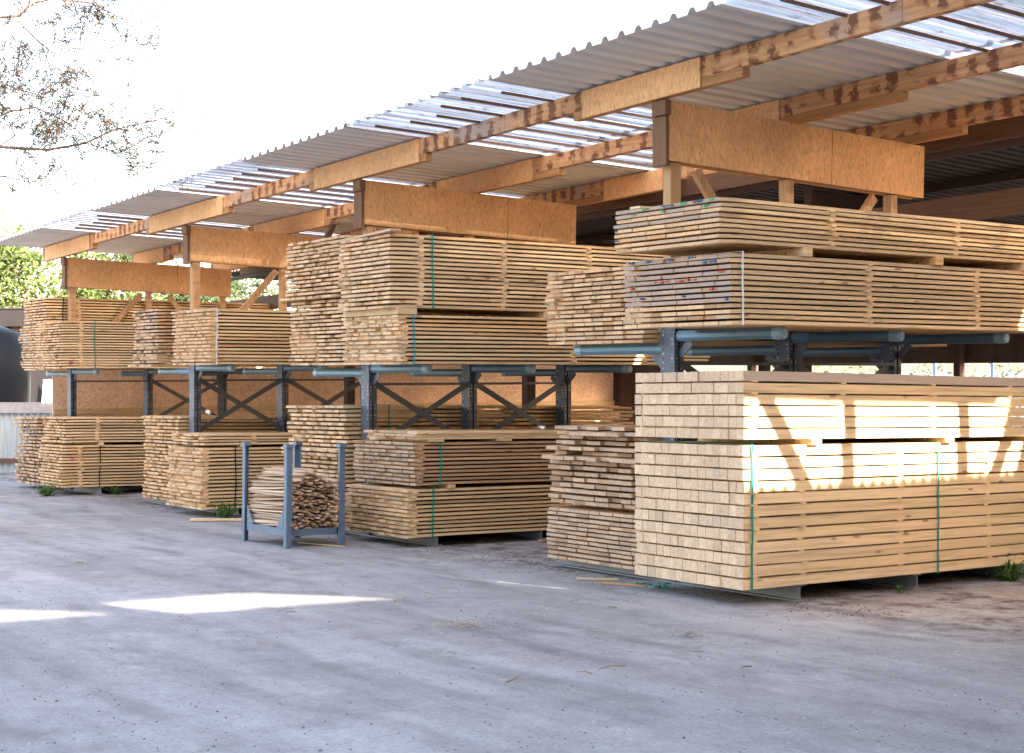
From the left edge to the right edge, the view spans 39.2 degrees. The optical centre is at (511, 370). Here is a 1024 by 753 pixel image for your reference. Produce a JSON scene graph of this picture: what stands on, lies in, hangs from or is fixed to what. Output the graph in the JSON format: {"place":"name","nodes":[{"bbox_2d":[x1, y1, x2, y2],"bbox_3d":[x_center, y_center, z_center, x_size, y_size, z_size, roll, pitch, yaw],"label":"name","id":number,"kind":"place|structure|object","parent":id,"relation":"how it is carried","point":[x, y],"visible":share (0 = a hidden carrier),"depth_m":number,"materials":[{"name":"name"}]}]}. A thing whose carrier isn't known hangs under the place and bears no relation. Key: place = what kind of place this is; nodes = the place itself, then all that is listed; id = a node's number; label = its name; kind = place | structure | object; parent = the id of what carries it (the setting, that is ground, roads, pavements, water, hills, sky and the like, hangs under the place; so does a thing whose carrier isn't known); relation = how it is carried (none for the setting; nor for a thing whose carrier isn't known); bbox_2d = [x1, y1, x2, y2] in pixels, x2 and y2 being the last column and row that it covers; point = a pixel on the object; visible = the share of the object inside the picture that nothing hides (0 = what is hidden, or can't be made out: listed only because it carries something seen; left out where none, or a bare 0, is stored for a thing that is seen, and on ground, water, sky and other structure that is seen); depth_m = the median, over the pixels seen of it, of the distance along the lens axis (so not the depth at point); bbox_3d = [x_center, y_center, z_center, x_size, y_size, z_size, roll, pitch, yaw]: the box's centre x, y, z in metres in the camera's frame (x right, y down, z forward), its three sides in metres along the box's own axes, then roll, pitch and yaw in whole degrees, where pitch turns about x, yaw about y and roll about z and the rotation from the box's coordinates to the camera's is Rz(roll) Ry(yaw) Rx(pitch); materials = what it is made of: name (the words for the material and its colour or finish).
{"place":"outdoors","nodes":[
{"label":"outdoors","id":0,"kind":"place"},
{"bbox_2d":[0,373,1023,752],"bbox_3d":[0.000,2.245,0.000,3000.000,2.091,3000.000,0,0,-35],"label":"yard ground","id":1,"kind":"structure","parent":0,"point":[210,637],"depth_m":10.91,"materials":[{"name":"concrete"}]},
{"bbox_2d":[0,325,30,401],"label":"round tank","id":2,"kind":"object","parent":1,"relation":"on","point":[15,381],"visible":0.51,"depth_m":45.25,"materials":[{"name":"metal"}]},
{"bbox_2d":[0,402,51,471],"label":"corrugated fence","id":3,"kind":"object","parent":1,"relation":"on","point":[9,439],"visible":0.27,"depth_m":37.96,"materials":[{"name":"metal"}]},
{"bbox_2d":[0,308,51,401],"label":"old lean to","id":4,"kind":"object","parent":1,"relation":"on","point":[12,318],"visible":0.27,"depth_m":49.59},
{"bbox_2d":[0,210,61,307],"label":"leafy tree","id":5,"kind":"object","parent":1,"relation":"on","point":[3,248],"visible":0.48,"depth_m":66.52,"materials":[{"name":"green plant"}]},
{"bbox_2d":[31,480,60,495],"bbox_3d":[-9.384,2.395,29.096,0.681,0.328,0.642,0,0,-35],"label":"weed plant","id":6,"kind":"object","parent":1,"relation":"on","point":[46,491],"visible":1,"depth_m":29.06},
{"bbox_2d":[42,379,51,401],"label":"leaning sheet","id":7,"kind":"object","parent":1,"relation":"on","point":[47,391],"visible":0.23,"depth_m":50.01,"materials":[{"name":"white"}]},
{"bbox_2d":[0,220,108,307],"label":"leafy tree","id":8,"kind":"object","parent":1,"relation":"on","point":[38,258],"visible":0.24,"depth_m":68.47,"materials":[{"name":"green plant"}]},
{"bbox_2d":[0,0,219,200],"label":"budding tree","id":9,"kind":"object","parent":1,"relation":"on","point":[50,129],"visible":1,"depth_m":18.87,"materials":[{"name":"brown plant"}]},
{"bbox_2d":[105,485,122,494],"bbox_3d":[-8.206,2.469,29.722,0.442,0.225,0.340,0,0,-35],"label":"weed plant","id":10,"kind":"object","parent":1,"relation":"on","point":[115,491],"visible":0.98,"depth_m":29.70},
{"bbox_2d":[45,252,189,300],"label":"leafy tree","id":11,"kind":"object","parent":1,"relation":"on","point":[129,295],"visible":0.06,"depth_m":72.74,"materials":[{"name":"green plant"}]},
{"bbox_2d":[41,368,242,494],"bbox_3d":[-8.125,1.305,32.154,3.630,2.781,3.732,0,0,-35],"label":"cantilever rack","id":12,"kind":"object","parent":1,"relation":"on","point":[147,374],"visible":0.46,"depth_m":32.04,"materials":[{"name":"metal"}]},
{"bbox_2d":[12,416,155,484],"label":"lumber pack","id":13,"kind":"object","parent":12,"relation":"on","point":[28,473],"visible":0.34,"depth_m":31.68,"materials":[{"name":"brown wood"}]},
{"bbox_2d":[38,443,156,487],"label":"lumber pack","id":14,"kind":"object","parent":12,"relation":"on","point":[87,465],"visible":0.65,"depth_m":29.73,"materials":[{"name":"brown wood"}]},
{"bbox_2d":[75,442,103,444],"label":"bearer timber","id":15,"kind":"object","parent":14,"relation":"on","point":[95,443],"visible":0.76,"depth_m":29.93,"materials":[{"name":"brown wood"}]},
{"bbox_2d":[41,417,253,442],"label":"lumber pack","id":16,"kind":"object","parent":14,"relation":"on","point":[77,429],"visible":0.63,"depth_m":29.81,"materials":[{"name":"brown wood"}]},
{"bbox_2d":[18,325,254,369],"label":"lumber pack","id":17,"kind":"object","parent":12,"relation":"on","point":[32,330],"visible":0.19,"depth_m":31.75,"materials":[{"name":"brown wood"}]},
{"bbox_2d":[23,297,270,323],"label":"lumber pack","id":18,"kind":"object","parent":17,"relation":"on","point":[47,309],"visible":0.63,"depth_m":31.77,"materials":[{"name":"brown wood"}]},
{"bbox_2d":[35,321,276,368],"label":"lumber pack","id":19,"kind":"object","parent":12,"relation":"on","point":[73,343],"visible":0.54,"depth_m":29.78,"materials":[{"name":"brown wood"}]},
{"bbox_2d":[133,259,241,301],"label":"leafy tree","id":20,"kind":"object","parent":1,"relation":"on","point":[183,297],"visible":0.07,"depth_m":80.95,"materials":[{"name":"green plant"}]},
{"bbox_2d":[190,518,241,520],"bbox_3d":[-4.687,2.390,22.966,0.900,0.035,0.130,1,-1,-10],"label":"loose board","id":21,"kind":"object","parent":1,"relation":"on","point":[215,519],"visible":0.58,"depth_m":22.92,"materials":[{"name":"brown wood"}]},
{"bbox_2d":[208,496,240,517],"bbox_3d":[-4.733,2.249,23.744,0.578,0.394,0.606,0,0,14],"label":"weed plant","id":22,"kind":"object","parent":1,"relation":"on","point":[221,513],"visible":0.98,"depth_m":23.77,"materials":[{"name":"plant"}]},
{"bbox_2d":[203,278,305,310],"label":"leafy tree","id":23,"kind":"object","parent":1,"relation":"on","point":[236,285],"visible":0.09,"depth_m":89.77,"materials":[{"name":"green plant"}]},
{"bbox_2d":[152,362,360,515],"bbox_3d":[-4.253,1.210,26.686,3.630,2.730,3.732,0,0,-35],"label":"cantilever rack","id":24,"kind":"object","parent":1,"relation":"on","point":[281,382],"visible":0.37,"depth_m":26.23,"materials":[{"name":"metal"}]},
{"bbox_2d":[141,415,313,499],"bbox_3d":[-4.240,1.660,28.007,5.577,1.550,1.741,1,-2,-35],"label":"lumber pack","id":25,"kind":"object","parent":24,"relation":"on","point":[164,430],"visible":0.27,"depth_m":26.62,"materials":[{"name":"brown wood"}]},
{"bbox_2d":[165,444,312,509],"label":"lumber pack","id":26,"kind":"object","parent":24,"relation":"on","point":[204,477],"visible":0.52,"depth_m":24.24,"materials":[{"name":"brown wood"}]},
{"bbox_2d":[170,432,315,444],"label":"lumber pack","id":27,"kind":"object","parent":26,"relation":"on","point":[221,438],"visible":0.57,"depth_m":24.42,"materials":[{"name":"brown wood"}]},
{"bbox_2d":[128,309,359,366],"bbox_3d":[-4.634,-0.590,28.018,5.492,1.062,1.240,0,0,-35],"label":"lumber pack","id":28,"kind":"object","parent":24,"relation":"on","point":[159,322],"visible":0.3,"depth_m":26.44,"materials":[{"name":"brown wood"}]},
{"bbox_2d":[171,308,394,364],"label":"lumber pack","id":29,"kind":"object","parent":24,"relation":"on","point":[254,333],"visible":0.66,"depth_m":24.47,"materials":[{"name":"brown wood"}]},
{"bbox_2d":[241,441,346,548],"bbox_3d":[-2.962,1.658,19.411,0.884,1.350,1.384,1,-2,-35],"label":"steel stillage","id":30,"kind":"object","parent":1,"relation":"on","point":[292,460],"visible":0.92,"depth_m":19.07,"materials":[{"name":"metal"}]},
{"bbox_2d":[253,519,293,524],"bbox_3d":[-3.220,2.028,19.173,1.203,0.058,0.022,-4,-45,52],"label":"stick","id":31,"kind":"object","parent":30,"relation":"in","point":[265,521],"visible":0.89,"depth_m":19.25,"materials":[{"name":"brown wood"}]},
{"bbox_2d":[246,515,279,519],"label":"stick","id":32,"kind":"object","parent":31,"relation":"on","point":[274,518],"visible":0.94,"depth_m":19.25,"materials":[{"name":"brown wood"}]},
{"bbox_2d":[251,513,280,517],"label":"stick","id":33,"kind":"object","parent":32,"relation":"on","point":[264,515],"visible":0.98,"depth_m":19.27,"materials":[{"name":"brown wood"}]},
{"bbox_2d":[251,511,280,514],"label":"stick","id":34,"kind":"object","parent":33,"relation":"on","point":[265,513],"visible":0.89,"depth_m":19.28,"materials":[{"name":"brown wood"}]},
{"bbox_2d":[249,508,282,512],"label":"stick","id":35,"kind":"object","parent":34,"relation":"on","point":[260,510],"visible":0.91,"depth_m":19.28,"materials":[{"name":"brown wood"}]},
{"bbox_2d":[250,507,283,508],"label":"stick","id":36,"kind":"object","parent":35,"relation":"on","point":[268,507],"visible":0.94,"depth_m":19.15,"materials":[{"name":"brown wood"}]},
{"bbox_2d":[249,503,294,506],"bbox_3d":[-3.199,1.798,19.150,0.050,0.036,1.260,-30,12,-34],"label":"stick","id":37,"kind":"object","parent":35,"relation":"on","point":[263,505],"visible":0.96,"depth_m":19.29,"materials":[{"name":"brown wood"}]},
{"bbox_2d":[251,501,283,504],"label":"stick","id":38,"kind":"object","parent":37,"relation":"on","point":[265,502],"visible":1,"depth_m":19.17,"materials":[{"name":"brown wood"}]},
{"bbox_2d":[250,498,283,500],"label":"stick","id":39,"kind":"object","parent":38,"relation":"on","point":[266,499],"visible":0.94,"depth_m":19.27,"materials":[{"name":"brown wood"}]},
{"bbox_2d":[298,542,345,546],"bbox_3d":[-2.523,2.311,19.046,0.750,0.015,0.030,1,-1,27],"label":"wood strip","id":40,"kind":"object","parent":1,"relation":"on","point":[321,544],"visible":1,"depth_m":19.02,"materials":[{"name":"brown wood"}]},
{"bbox_2d":[52,358,614,421],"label":"end wall","id":41,"kind":"structure","parent":1,"relation":"on","point":[110,398],"depth_m":36.56,"materials":[{"name":"brown wood"}]},
{"bbox_2d":[425,617,490,629],"bbox_3d":[-0.455,2.132,12.117,0.550,0.061,0.614,0,0,-1],"label":"dry tuft","id":42,"kind":"object","parent":1,"relation":"on","point":[459,623],"visible":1,"depth_m":12.09,"materials":[{"name":"plant"}]},
{"bbox_2d":[313,361,631,545],"bbox_3d":[-0.640,1.164,21.586,3.630,2.598,3.732,0,0,-35],"label":"cantilever rack","id":43,"kind":"object","parent":1,"relation":"on","point":[468,376],"visible":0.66,"depth_m":21.32,"materials":[{"name":"metal"}]},
{"bbox_2d":[280,294,578,364],"bbox_3d":[-0.843,-0.582,22.625,5.291,1.021,1.835,0,0,-35],"label":"lumber pack","id":44,"kind":"object","parent":43,"relation":"on","point":[323,314],"visible":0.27,"depth_m":21.35,"materials":[{"name":"brown wood"}]},
{"bbox_2d":[283,235,357,296],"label":"lumber pack","id":45,"kind":"object","parent":44,"relation":"on","point":[313,265],"visible":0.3,"depth_m":21.20,"materials":[{"name":"brown wood"}]},
{"bbox_2d":[281,404,634,523],"bbox_3d":[-0.715,1.428,22.789,5.658,1.748,1.844,1,-2,-35],"label":"lumber pack","id":46,"kind":"object","parent":43,"relation":"on","point":[331,426],"visible":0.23,"depth_m":21.46,"materials":[{"name":"brown wood"}]},
{"bbox_2d":[345,482,573,538],"bbox_3d":[0.287,1.937,20.931,5.288,0.653,1.715,1,-2,-35],"label":"lumber pack","id":47,"kind":"object","parent":43,"relation":"on","point":[403,511],"visible":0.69,"depth_m":19.48,"materials":[{"name":"brown wood"}]},
{"bbox_2d":[421,484,455,487],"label":"bearer timber","id":48,"kind":"object","parent":47,"relation":"on","point":[448,486],"visible":0.44,"depth_m":19.18,"materials":[{"name":"brown wood"}]},
{"bbox_2d":[353,438,576,485],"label":"lumber pack","id":49,"kind":"object","parent":47,"relation":"on","point":[446,461],"visible":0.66,"depth_m":19.53,"materials":[{"name":"brown wood"}]},
{"bbox_2d":[369,438,443,441],"bbox_3d":[-1.448,0.946,19.605,0.250,0.031,1.570,1,-2,-35],"label":"bearer timber","id":50,"kind":"object","parent":49,"relation":"on","point":[434,440],"visible":0.74,"depth_m":19.27,"materials":[{"name":"brown wood"}]},
{"bbox_2d":[364,429,585,439],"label":"lumber pack","id":51,"kind":"object","parent":49,"relation":"on","point":[419,434],"visible":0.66,"depth_m":19.54,"materials":[{"name":"brown wood"}]},
{"bbox_2d":[453,439,511,440],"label":"bearer timber","id":52,"kind":"object","parent":49,"relation":"on","point":[487,439],"visible":0.48,"depth_m":19.69,"materials":[{"name":"brown wood"}]},
{"bbox_2d":[341,315,709,364],"bbox_3d":[0.370,-0.405,20.887,5.643,0.668,1.571,0,0,-35],"label":"lumber pack","id":53,"kind":"object","parent":43,"relation":"on","point":[440,339],"visible":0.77,"depth_m":19.56,"materials":[{"name":"brown wood"}]},
{"bbox_2d":[343,308,416,317],"bbox_3d":[-1.787,-0.769,19.304,0.300,0.085,1.470,0,0,-35],"label":"bearer timber","id":54,"kind":"object","parent":53,"relation":"on","point":[380,312],"visible":0.88,"depth_m":19.00,"materials":[{"name":"brown wood"}]},
{"bbox_2d":[338,234,684,314],"bbox_3d":[0.426,-1.298,20.840,5.919,0.983,1.413,0,0,-35],"label":"lumber pack","id":55,"kind":"object","parent":54,"relation":"on","point":[435,274],"visible":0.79,"depth_m":19.42,"materials":[{"name":"brown wood"}]},
{"bbox_2d":[330,228,400,244],"bbox_3d":[-1.994,-1.800,19.393,0.160,0.035,2.200,0,0,-27],"label":"loose board","id":56,"kind":"object","parent":55,"relation":"on","point":[380,232],"visible":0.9,"depth_m":19.01,"materials":[{"name":"brown wood"}]},
{"bbox_2d":[487,312,557,317],"bbox_3d":[0.172,-0.769,20.691,0.300,0.085,1.470,0,0,-35],"label":"bearer timber","id":57,"kind":"object","parent":53,"relation":"on","point":[536,315],"visible":0.4,"depth_m":20.37,"materials":[{"name":"brown wood"}]},
{"bbox_2d":[56,487,892,618],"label":"bark litter","id":58,"kind":"object","parent":1,"relation":"on","point":[522,561],"visible":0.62,"depth_m":17.21,"materials":[{"name":"wood"}]},
{"bbox_2d":[0,0,1023,358],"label":"storage shed","id":59,"kind":"structure","parent":1,"relation":"on","point":[862,96],"depth_m":17.27,"materials":[{"name":"brown"}]},
{"bbox_2d":[441,405,621,424],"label":"lumber pack","id":60,"kind":"object","parent":1,"relation":"on","point":[571,413],"visible":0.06,"depth_m":34.71,"materials":[{"name":"brown wood"}]},
{"bbox_2d":[576,577,618,580],"bbox_3d":[0.914,2.231,15.353,0.450,0.020,0.040,1,-1,5],"label":"wood strip","id":61,"kind":"object","parent":1,"relation":"on","point":[587,578],"visible":1,"depth_m":15.34,"materials":[{"name":"brown wood"}]},
{"bbox_2d":[600,581,645,586],"bbox_3d":[1.146,2.220,14.904,0.500,0.021,0.030,1,-1,25],"label":"wood strip","id":62,"kind":"object","parent":1,"relation":"on","point":[624,584],"visible":1,"depth_m":14.89,"materials":[{"name":"brown wood"}]},
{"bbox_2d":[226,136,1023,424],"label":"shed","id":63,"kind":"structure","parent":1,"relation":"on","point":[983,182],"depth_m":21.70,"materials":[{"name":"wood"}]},
{"bbox_2d":[635,582,670,588],"bbox_3d":[1.472,2.196,14.824,0.213,0.087,0.596,0,0,-23],"label":"strap remnant","id":64,"kind":"object","parent":1,"relation":"on","point":[659,586],"visible":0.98,"depth_m":14.70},
{"bbox_2d":[668,628,710,637],"bbox_3d":[1.439,2.129,11.645,0.350,0.061,0.256,0,0,2],"label":"dry tuft","id":65,"kind":"object","parent":1,"relation":"on","point":[687,634],"visible":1,"depth_m":11.63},
{"bbox_2d":[559,327,1023,601],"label":"cantilever rack","id":66,"kind":"object","parent":1,"relation":"on","point":[673,349],"visible":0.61,"depth_m":15.93,"materials":[{"name":"metal"}]},
{"bbox_2d":[546,505,640,569],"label":"lumber pack","id":67,"kind":"object","parent":66,"relation":"on","point":[598,536],"visible":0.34,"depth_m":16.03,"materials":[{"name":"brown wood"}]},
{"bbox_2d":[542,453,644,508],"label":"lumber pack","id":68,"kind":"object","parent":67,"relation":"on","point":[602,481],"visible":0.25,"depth_m":16.05,"materials":[{"name":"brown wood"}]},
{"bbox_2d":[546,425,829,456],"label":"loose lumber pack","id":69,"kind":"object","parent":68,"relation":"on","point":[609,440],"visible":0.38,"depth_m":15.90,"materials":[{"name":"brown wood"}]},
{"bbox_2d":[574,504,634,510],"bbox_3d":[1.272,1.549,16.232,0.100,0.050,1.760,1,-2,-35],"label":"bearer timber","id":70,"kind":"object","parent":67,"relation":"on","point":[606,507],"visible":0.24,"depth_m":16.40,"materials":[{"name":"brown wood"}]},
{"bbox_2d":[545,266,946,347],"bbox_3d":[2.993,-0.712,17.450,5.200,0.840,1.756,0,0,-35],"label":"lumber pack","id":71,"kind":"object","parent":66,"relation":"on","point":[591,311],"visible":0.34,"depth_m":16.12,"materials":[{"name":"brown wood"}]},
{"bbox_2d":[623,251,1023,333],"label":"lumber pack","id":72,"kind":"object","parent":66,"relation":"on","point":[730,290],"visible":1,"depth_m":14.16,"materials":[{"name":"brown wood"}]},
{"bbox_2d":[748,247,812,256],"bbox_3d":[2.385,-1.129,14.366,0.130,0.085,1.550,0,0,-35],"label":"bearer timber","id":73,"kind":"object","parent":72,"relation":"on","point":[803,252],"visible":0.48,"depth_m":13.82,"materials":[{"name":"brown wood"}]},
{"bbox_2d":[614,197,1023,266],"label":"lumber pack","id":74,"kind":"object","parent":73,"relation":"on","point":[714,226],"visible":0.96,"depth_m":14.08,"materials":[{"name":"brown wood"}]},
{"bbox_2d":[874,257,942,265],"bbox_3d":[3.976,-1.129,15.494,0.130,0.085,1.550,0,0,-35],"label":"bearer timber","id":75,"kind":"object","parent":72,"relation":"on","point":[935,261],"visible":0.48,"depth_m":14.96,"materials":[{"name":"brown wood"}]},
{"bbox_2d":[963,263,1023,270],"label":"bearer timber","id":76,"kind":"object","parent":72,"relation":"on","point":[1016,267],"visible":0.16,"depth_m":15.89,"materials":[{"name":"brown wood"}]},
{"bbox_2d":[635,438,1023,590],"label":"lumber pack","id":77,"kind":"object","parent":66,"relation":"on","point":[742,516],"visible":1,"depth_m":14.19,"materials":[{"name":"brown wood"}]},
{"bbox_2d":[698,438,821,444],"bbox_3d":[2.468,0.705,14.457,0.140,0.055,1.600,1,-2,-35],"label":"bearer timber","id":78,"kind":"object","parent":77,"relation":"on","point":[798,441],"visible":0.74,"depth_m":14.15,"materials":[{"name":"brown wood"}]},
{"bbox_2d":[635,370,1023,439],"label":"lumber pack","id":79,"kind":"object","parent":77,"relation":"on","point":[745,405],"visible":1,"depth_m":14.20,"materials":[{"name":"brown wood"}]},
{"bbox_2d":[830,437,953,442],"bbox_3d":[4.100,0.743,15.613,0.140,0.055,1.600,1,-2,-35],"label":"bearer timber","id":80,"kind":"object","parent":77,"relation":"on","point":[945,439],"visible":0.68,"depth_m":15.26,"materials":[{"name":"brown wood"}]},
{"bbox_2d":[954,436,1023,440],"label":"bearer timber","id":81,"kind":"object","parent":77,"relation":"on","point":[1012,438],"visible":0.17,"depth_m":16.11,"materials":[{"name":"brown wood"}]},
{"bbox_2d":[893,584,906,592],"bbox_3d":[3.922,2.192,14.476,0.157,0.118,0.201,0,0,20],"label":"weed plant","id":82,"kind":"object","parent":1,"relation":"on","point":[899,587],"visible":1,"depth_m":14.47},
{"bbox_2d":[815,363,1023,426],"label":"garden hedge","id":83,"kind":"object","parent":1,"relation":"on","point":[917,367],"visible":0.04,"depth_m":53.66,"materials":[{"name":"green plant"}]},
{"bbox_2d":[933,363,1023,426],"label":"fence","id":84,"kind":"object","parent":1,"relation":"on","point":[992,365],"visible":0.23,"depth_m":44.64,"materials":[{"name":"white"}]},
{"bbox_2d":[983,553,1023,580],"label":"weed plant","id":85,"kind":"object","parent":1,"relation":"on","point":[1008,572],"visible":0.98,"depth_m":15.46,"materials":[{"name":"plant"}]},
{"bbox_2d":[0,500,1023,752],"bbox_3d":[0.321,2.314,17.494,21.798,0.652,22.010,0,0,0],"label":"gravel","id":86,"kind":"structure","parent":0,"point":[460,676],"depth_m":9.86,"materials":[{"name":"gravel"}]},
{"bbox_2d":[0,0,1023,372],"label":"sky","id":87,"kind":"structure","parent":0,"point":[268,74],"materials":[{"name":"white"}]},
{"label":"stick","id":88,"kind":"object","parent":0,"visible":0},
{"bbox_2d":[254,508,296,512],"bbox_3d":[-3.174,1.870,19.212,0.066,0.030,1.285,-31,14,-33],"label":"stick","id":89,"kind":"object","parent":88,"relation":"on","point":[293,511],"visible":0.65,"depth_m":19.14,"materials":[{"name":"brown wood"}]},
{"label":"stick","id":90,"kind":"object","parent":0,"visible":0},
{"bbox_2d":[253,497,297,500],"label":"stick","id":91,"kind":"object","parent":90,"relation":"on","point":[275,500],"visible":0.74,"depth_m":19.27,"materials":[{"name":"brown wood"}]},
{"bbox_2d":[251,494,293,497],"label":"stick","id":92,"kind":"object","parent":91,"relation":"on","point":[265,496],"visible":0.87,"depth_m":19.45,"materials":[{"name":"brown wood"}]},
{"bbox_2d":[250,494,294,496],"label":"stick","id":93,"kind":"object","parent":92,"relation":"on","point":[267,495],"visible":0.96,"depth_m":19.31,"materials":[{"name":"brown wood"}]},
{"bbox_2d":[250,490,283,495],"bbox_3d":[-3.238,1.644,19.210,0.059,0.027,1.152,-16,9,-35],"label":"stick","id":94,"kind":"object","parent":93,"relation":"on","point":[276,494],"visible":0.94,"depth_m":19.19,"materials":[{"name":"brown wood"}]},
{"bbox_2d":[248,488,292,493],"bbox_3d":[-3.232,1.617,19.196,0.050,0.036,1.260,35,-21,-29],"label":"stick","id":95,"kind":"object","parent":94,"relation":"on","point":[270,491],"visible":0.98,"depth_m":19.22,"materials":[{"name":"brown wood"}]},
{"bbox_2d":[251,487,293,489],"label":"stick","id":96,"kind":"object","parent":95,"relation":"on","point":[269,488],"visible":0.96,"depth_m":19.21,"materials":[{"name":"brown wood"}]},
{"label":"stick","id":97,"kind":"object","parent":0,"visible":0},
{"bbox_2d":[255,482,300,486],"bbox_3d":[-3.160,1.529,19.295,0.061,0.028,1.310,-32,16,-33],"label":"stick","id":98,"kind":"object","parent":97,"relation":"on","point":[297,485],"visible":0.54,"depth_m":18.86,"materials":[{"name":"brown wood"}]},
{"bbox_2d":[256,479,302,483],"bbox_3d":[-3.114,1.500,19.231,0.050,0.036,1.260,31,-23,-30],"label":"stick","id":99,"kind":"object","parent":98,"relation":"on","point":[297,481],"visible":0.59,"depth_m":18.82,"materials":[{"name":"brown wood"}]},
{"bbox_2d":[258,477,297,479],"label":"stick","id":100,"kind":"object","parent":99,"relation":"on","point":[273,478],"visible":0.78,"depth_m":19.40,"materials":[{"name":"brown wood"}]},
{"bbox_2d":[256,474,302,476],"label":"stick","id":101,"kind":"object","parent":100,"relation":"on","point":[278,475],"visible":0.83,"depth_m":19.27,"materials":[{"name":"brown wood"}]},
{"label":"stick","id":102,"kind":"object","parent":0,"visible":0},
{"bbox_2d":[262,471,302,474],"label":"stick","id":103,"kind":"object","parent":102,"relation":"on","point":[269,472],"visible":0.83,"depth_m":19.47,"materials":[{"name":"brown wood"}]},
{"label":"stick","id":104,"kind":"object","parent":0,"visible":0},
{"bbox_2d":[263,467,307,473],"bbox_3d":[-3.055,1.356,19.363,0.066,0.031,1.285,50,-27,-24],"label":"stick","id":105,"kind":"object","parent":104,"relation":"on","point":[274,469],"visible":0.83,"depth_m":19.45,"materials":[{"name":"brown wood"}]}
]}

